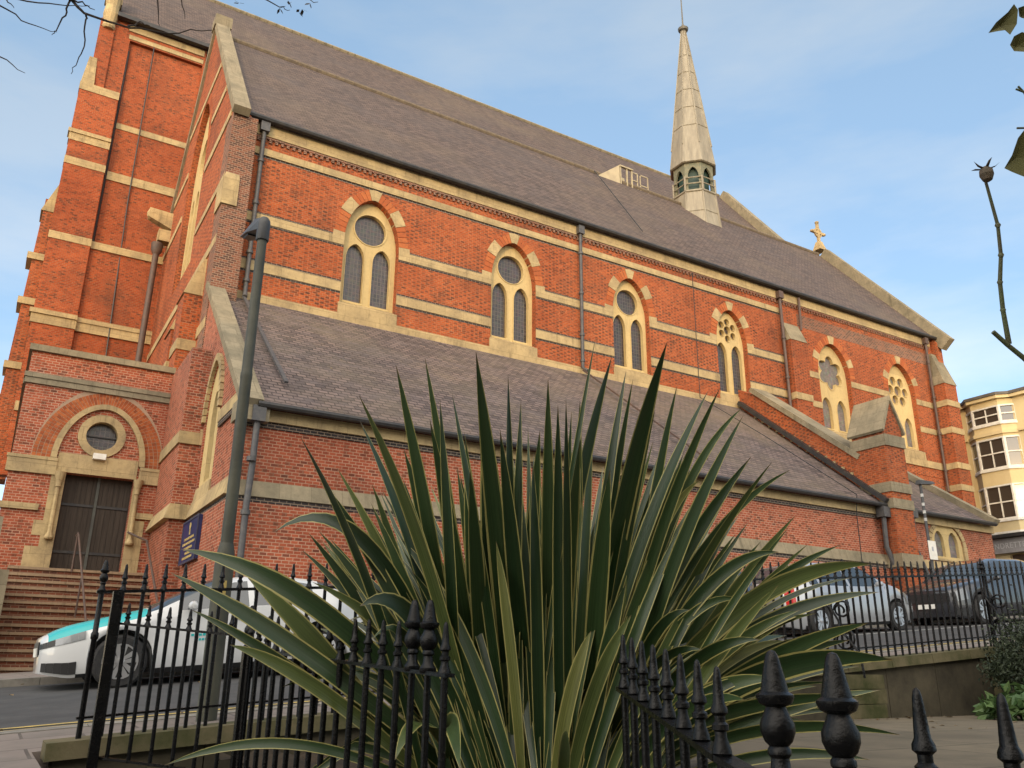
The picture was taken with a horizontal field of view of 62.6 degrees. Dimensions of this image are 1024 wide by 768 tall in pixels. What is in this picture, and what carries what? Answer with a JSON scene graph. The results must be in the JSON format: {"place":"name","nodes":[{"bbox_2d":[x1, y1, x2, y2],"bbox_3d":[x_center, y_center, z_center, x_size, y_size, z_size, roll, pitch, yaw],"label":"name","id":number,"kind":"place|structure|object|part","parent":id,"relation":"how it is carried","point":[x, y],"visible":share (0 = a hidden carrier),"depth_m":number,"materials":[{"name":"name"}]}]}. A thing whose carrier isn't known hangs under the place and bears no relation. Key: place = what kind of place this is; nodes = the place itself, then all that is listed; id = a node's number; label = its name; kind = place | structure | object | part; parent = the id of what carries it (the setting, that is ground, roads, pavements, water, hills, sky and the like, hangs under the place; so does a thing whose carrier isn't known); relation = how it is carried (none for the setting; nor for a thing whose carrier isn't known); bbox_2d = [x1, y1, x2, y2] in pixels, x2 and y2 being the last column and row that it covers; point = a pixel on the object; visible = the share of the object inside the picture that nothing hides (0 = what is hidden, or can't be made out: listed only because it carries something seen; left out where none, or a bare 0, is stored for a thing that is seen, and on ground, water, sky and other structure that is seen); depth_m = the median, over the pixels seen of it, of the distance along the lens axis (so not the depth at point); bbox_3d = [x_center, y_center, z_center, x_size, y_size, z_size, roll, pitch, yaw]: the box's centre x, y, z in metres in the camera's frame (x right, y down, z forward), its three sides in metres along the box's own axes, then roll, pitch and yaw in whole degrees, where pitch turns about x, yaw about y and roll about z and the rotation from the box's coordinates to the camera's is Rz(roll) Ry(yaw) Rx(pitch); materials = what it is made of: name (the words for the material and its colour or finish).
{"place":"outdoors","nodes":[
{"label":"outdoors","id":0,"kind":"place"},
{"bbox_2d":[0,671,46,678],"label":"pavement","id":1,"kind":"structure","parent":0,"point":[16,675],"depth_m":14.12,"materials":[{"name":"grey concrete"}]},
{"bbox_2d":[915,480,934,572],"bbox_3d":[13.736,5.529,27.277,0.830,4.880,0.200,11,-22,-29],"label":"street lamp","id":2,"kind":"object","parent":1,"relation":"on","point":[920,483],"visible":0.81,"depth_m":27.59,"materials":[{"name":"black metal"}]},
{"bbox_2d":[927,540,937,559],"bbox_3d":[13.533,5.355,27.112,0.400,0.600,0.072,11,-22,-29],"label":"parking sign","id":3,"kind":"object","parent":2,"relation":"attached to","point":[932,550],"visible":1,"depth_m":27.08,"materials":[{"name":"white metal"}]},
{"bbox_2d":[219,743,429,767],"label":"soil bed","id":4,"kind":"object","parent":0,"point":[224,756],"visible":0.16,"depth_m":4.97,"materials":[{"name":"brown soil"}]},
{"bbox_2d":[229,599,454,767],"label":"railing","id":5,"kind":"object","parent":4,"relation":"on","point":[426,640],"visible":0.62,"depth_m":3.32,"materials":[{"name":"black metal"}]},
{"bbox_2d":[166,342,898,767],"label":"flax plant","id":6,"kind":"object","parent":4,"relation":"on","point":[550,594],"visible":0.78,"depth_m":3.52,"materials":[{"name":"green plant"}]},
{"bbox_2d":[616,634,1023,767],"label":"railing","id":7,"kind":"object","parent":4,"relation":"on","point":[837,703],"visible":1,"depth_m":1.78,"materials":[{"name":"black metal"}]},
{"bbox_2d":[0,640,1014,767],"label":"pavement","id":8,"kind":"structure","parent":0,"point":[20,750],"depth_m":6.02,"materials":[{"name":"grey concrete"}]},
{"bbox_2d":[0,0,315,73],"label":"bare tree","id":9,"kind":"object","parent":8,"relation":"on","point":[74,2],"visible":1,"depth_m":5.37,"materials":[{"name":"brown plant"}]},
{"bbox_2d":[196,216,270,721],"bbox_3d":[-2.527,0.587,7.528,0.200,4.713,0.842,11,-22,-29],"label":"street lamp","id":10,"kind":"object","parent":8,"relation":"on","point":[258,230],"visible":0.81,"depth_m":7.17,"materials":[{"name":"metal"}]},
{"bbox_2d":[0,617,1023,730],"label":"road","id":11,"kind":"structure","parent":0,"point":[32,705],"depth_m":9.71,"materials":[{"name":"grey asphalt"}]},
{"bbox_2d":[33,577,373,687],"bbox_3d":[-4.324,3.601,12.314,4.591,1.564,2.130,11,-22,-29],"label":"parked car","id":12,"kind":"object","parent":11,"relation":"on","point":[62,652],"visible":0.41,"depth_m":11.06,"materials":[{"name":"white paint"}]},
{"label":"side window","id":13,"kind":"part","parent":12,"relation":"part of","materials":[{"name":"grey glass"}]},
{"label":"side window","id":14,"kind":"part","parent":12,"relation":"part of","materials":[{"name":"grey glass"}]},
{"bbox_2d":[0,639,991,730],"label":"road marking","id":15,"kind":"object","parent":11,"relation":"on","point":[266,704],"visible":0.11,"depth_m":7.13,"materials":[{"name":"yellow paint"}]},
{"bbox_2d":[0,616,1023,734],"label":"kerb","id":16,"kind":"structure","parent":11,"relation":"on","point":[29,681],"depth_m":11.80,"materials":[{"name":"concrete"}]},
{"bbox_2d":[0,637,1023,730],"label":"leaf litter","id":17,"kind":"object","parent":16,"relation":"on","point":[782,638],"visible":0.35,"depth_m":8.43,"materials":[{"name":"brown plant"}]},
{"bbox_2d":[738,572,753,593],"bbox_3d":[2.954,4.403,16.699,4.342,1.735,2.090,11,-22,-29],"label":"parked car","id":18,"kind":"object","parent":11,"relation":"on","point":[750,586],"depth_m":17.03,"materials":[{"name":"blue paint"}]},
{"bbox_2d":[752,563,913,634],"bbox_3d":[7.190,4.957,19.210,4.381,1.656,2.090,11,-22,-29],"label":"parked car","id":19,"kind":"object","parent":11,"relation":"on","point":[856,601],"visible":0.34,"depth_m":18.50,"materials":[{"name":"silver metal"}]},
{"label":"side window","id":20,"kind":"part","parent":19,"relation":"part of","materials":[{"name":"grey glass"}]},
{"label":"side window","id":21,"kind":"part","parent":19,"relation":"part of","materials":[{"name":"grey glass"}]},
{"bbox_2d":[903,559,1023,624],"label":"parked car","id":22,"kind":"object","parent":11,"relation":"on","point":[918,595],"visible":0.51,"depth_m":21.16,"materials":[{"name":"grey paint"}]},
{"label":"side window","id":23,"kind":"part","parent":22,"relation":"part of","materials":[{"name":"grey glass"}]},
{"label":"side window","id":24,"kind":"part","parent":22,"relation":"part of","materials":[{"name":"grey glass"}]},
{"bbox_2d":[0,0,1023,499],"label":"sky","id":25,"kind":"structure","parent":0,"point":[868,121],"materials":[{"name":"blue"}]},
{"bbox_2d":[676,715,1023,767],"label":"garden paving","id":26,"kind":"structure","parent":0,"point":[960,744],"depth_m":5.51,"materials":[{"name":"beige stone"}]},
{"bbox_2d":[972,678,1023,720],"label":"leafy plant","id":27,"kind":"object","parent":26,"relation":"on","point":[985,709],"visible":0.71,"depth_m":8.63,"materials":[{"name":"green plant"}]},
{"bbox_2d":[976,604,1023,692],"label":"dark shrub","id":28,"kind":"object","parent":26,"relation":"on","point":[1008,663],"visible":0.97,"depth_m":9.42,"materials":[{"name":"green plant"}]},
{"bbox_3d":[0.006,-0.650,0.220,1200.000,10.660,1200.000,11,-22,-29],"label":"ground","id":29,"kind":"structure","parent":0,"visible":0},
{"bbox_2d":[0,0,999,672],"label":"church","id":30,"kind":"structure","parent":29,"relation":"on","point":[418,224],"depth_m":31.60,"materials":[{"name":"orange brick"}]},
{"bbox_2d":[49,475,97,568],"bbox_3d":[-12.170,3.870,23.401,0.865,2.640,0.080,11,-22,-29],"label":"door","id":31,"kind":"structure","parent":30,"relation":"in","point":[66,475],"depth_m":23.36,"materials":[{"name":"brown wood"}]},
{"bbox_2d":[50,475,132,571],"bbox_3d":[-11.766,3.942,23.604,1.720,2.640,0.130,11,-22,-29],"label":"door","id":32,"kind":"structure","parent":30,"relation":"in","point":[108,507],"depth_m":23.60,"materials":[{"name":"brown wood"}]},
{"bbox_2d":[78,415,125,456],"bbox_3d":[-11.782,1.534,24.162,1.240,1.240,0.350,11,-22,-29],"label":"porch window","id":33,"kind":"structure","parent":30,"relation":"in","point":[102,434],"depth_m":24.17,"materials":[{"name":"stone"}]},
{"bbox_2d":[178,513,202,565],"bbox_3d":[-7.880,3.833,20.620,0.100,1.080,1.840,11,-22,-29],"label":"notice board","id":34,"kind":"object","parent":30,"relation":"attached to","point":[191,533],"visible":0.97,"depth_m":20.43,"materials":[{"name":"blue"}]},
{"bbox_2d":[180,94,212,279],"bbox_3d":[-12.449,-7.837,33.605,0.462,8.399,4.300,11,-22,-29],"label":"west window","id":35,"kind":"structure","parent":30,"relation":"in","point":[198,180],"depth_m":34.36,"materials":[{"name":"stone"}]},
{"bbox_2d":[192,353,224,501],"bbox_3d":[-7.727,1.168,21.914,0.390,4.119,2.040,11,-22,-29],"label":"west window","id":36,"kind":"structure","parent":30,"relation":"in","point":[216,400],"depth_m":22.08,"materials":[{"name":"stone"}]},
{"bbox_2d":[333,190,409,331],"bbox_3d":[-5.043,-4.400,29.681,2.880,5.300,0.510,11,-22,-29],"label":"window","id":37,"kind":"structure","parent":30,"relation":"in","point":[369,251],"depth_m":29.72,"materials":[{"name":"stone"}]},
{"bbox_2d":[482,233,544,363],"bbox_3d":[-0.041,-3.370,32.535,2.840,5.270,0.510,11,-22,-29],"label":"window","id":38,"kind":"structure","parent":30,"relation":"in","point":[511,286],"depth_m":32.59,"materials":[{"name":"stone"}]},
{"bbox_2d":[605,269,656,387],"bbox_3d":[4.892,-2.355,35.350,2.780,5.240,0.510,11,-22,-29],"label":"window","id":39,"kind":"structure","parent":30,"relation":"in","point":[630,358],"depth_m":35.44,"materials":[{"name":"stone"}]},
{"bbox_2d":[710,301,753,407],"bbox_3d":[9.868,-1.297,38.178,2.740,5.140,0.510,11,-22,-29],"label":"window","id":40,"kind":"structure","parent":30,"relation":"in","point":[729,342],"depth_m":38.34,"materials":[{"name":"stone"}]},
{"bbox_2d":[812,336,854,440],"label":"window","id":41,"kind":"structure","parent":30,"relation":"in","point":[833,386],"depth_m":41.68,"materials":[{"name":"stone"}]},
{"bbox_2d":[883,356,926,459],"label":"window","id":42,"kind":"structure","parent":30,"relation":"in","point":[900,396],"depth_m":44.26,"materials":[{"name":"stone"}]},
{"bbox_2d":[929,518,968,561],"bbox_3d":[16.491,5.951,32.059,2.360,1.640,0.270,11,-22,-29],"label":"vestry window","id":43,"kind":"structure","parent":30,"relation":"in","point":[949,547],"depth_m":32.12,"materials":[{"name":"stone"}]},
{"bbox_2d":[40,645,1021,767],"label":"garden wall","id":44,"kind":"structure","parent":29,"relation":"on","point":[946,682],"depth_m":8.66,"materials":[{"name":"stone"}]},
{"bbox_2d":[75,559,1023,738],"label":"street railings","id":45,"kind":"object","parent":44,"relation":"on","point":[183,589],"visible":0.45,"depth_m":8.82,"materials":[{"name":"black metal"}]},
{"bbox_2d":[85,591,234,767],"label":"garden gate","id":46,"kind":"structure","parent":45,"relation":"attached to","point":[93,756],"depth_m":4.96,"materials":[{"name":"black metal"}]},
{"bbox_2d":[960,386,1023,560],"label":"corner building","id":47,"kind":"structure","parent":29,"relation":"on","point":[993,424],"depth_m":47.63,"materials":[{"name":"beige paint"}]},
{"bbox_2d":[965,411,972,430],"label":"window","id":48,"kind":"structure","parent":47,"relation":"in","point":[970,423],"depth_m":49.75,"materials":[{"name":"white paint"}]},
{"bbox_2d":[970,442,980,474],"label":"window","id":49,"kind":"structure","parent":47,"relation":"in","point":[976,459],"depth_m":49.05,"materials":[{"name":"white paint"}]},
{"bbox_2d":[978,488,987,512],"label":"window","id":50,"kind":"structure","parent":47,"relation":"in","point":[984,506],"depth_m":48.22,"materials":[{"name":"white paint"}]},
{"bbox_2d":[971,405,999,427],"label":"window","id":51,"kind":"structure","parent":47,"relation":"in","point":[987,415],"depth_m":48.71,"materials":[{"name":"white paint"}]},
{"bbox_2d":[976,436,1008,470],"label":"window","id":52,"kind":"structure","parent":47,"relation":"in","point":[992,454],"depth_m":48.02,"materials":[{"name":"white paint"}]},
{"bbox_2d":[984,483,1017,519],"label":"window","id":53,"kind":"structure","parent":47,"relation":"in","point":[1000,500],"depth_m":47.10,"materials":[{"name":"white paint"}]},
{"bbox_2d":[997,403,1016,420],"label":"window","id":54,"kind":"structure","parent":47,"relation":"in","point":[1005,410],"depth_m":47.95,"materials":[{"name":"white glass"}]},
{"bbox_2d":[1003,435,1023,465],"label":"window","id":55,"kind":"structure","parent":47,"relation":"in","point":[1013,453],"depth_m":47.24,"materials":[{"name":"white glass"}]},
{"bbox_2d":[1012,482,1023,516],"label":"window","id":56,"kind":"structure","parent":47,"relation":"in","point":[1018,490],"depth_m":46.44,"materials":[{"name":"white glass"}]},
{"bbox_2d":[1012,554,1023,560],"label":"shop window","id":57,"kind":"structure","parent":47,"relation":"in","point":[1021,556],"depth_m":46.07,"materials":[{"name":"black glass"}]},
{"bbox_2d":[972,5,1023,361],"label":"rose bush","id":58,"kind":"object","parent":29,"relation":"on","point":[1007,22],"visible":1,"depth_m":1.70,"materials":[{"name":"green plant"}]}
]}

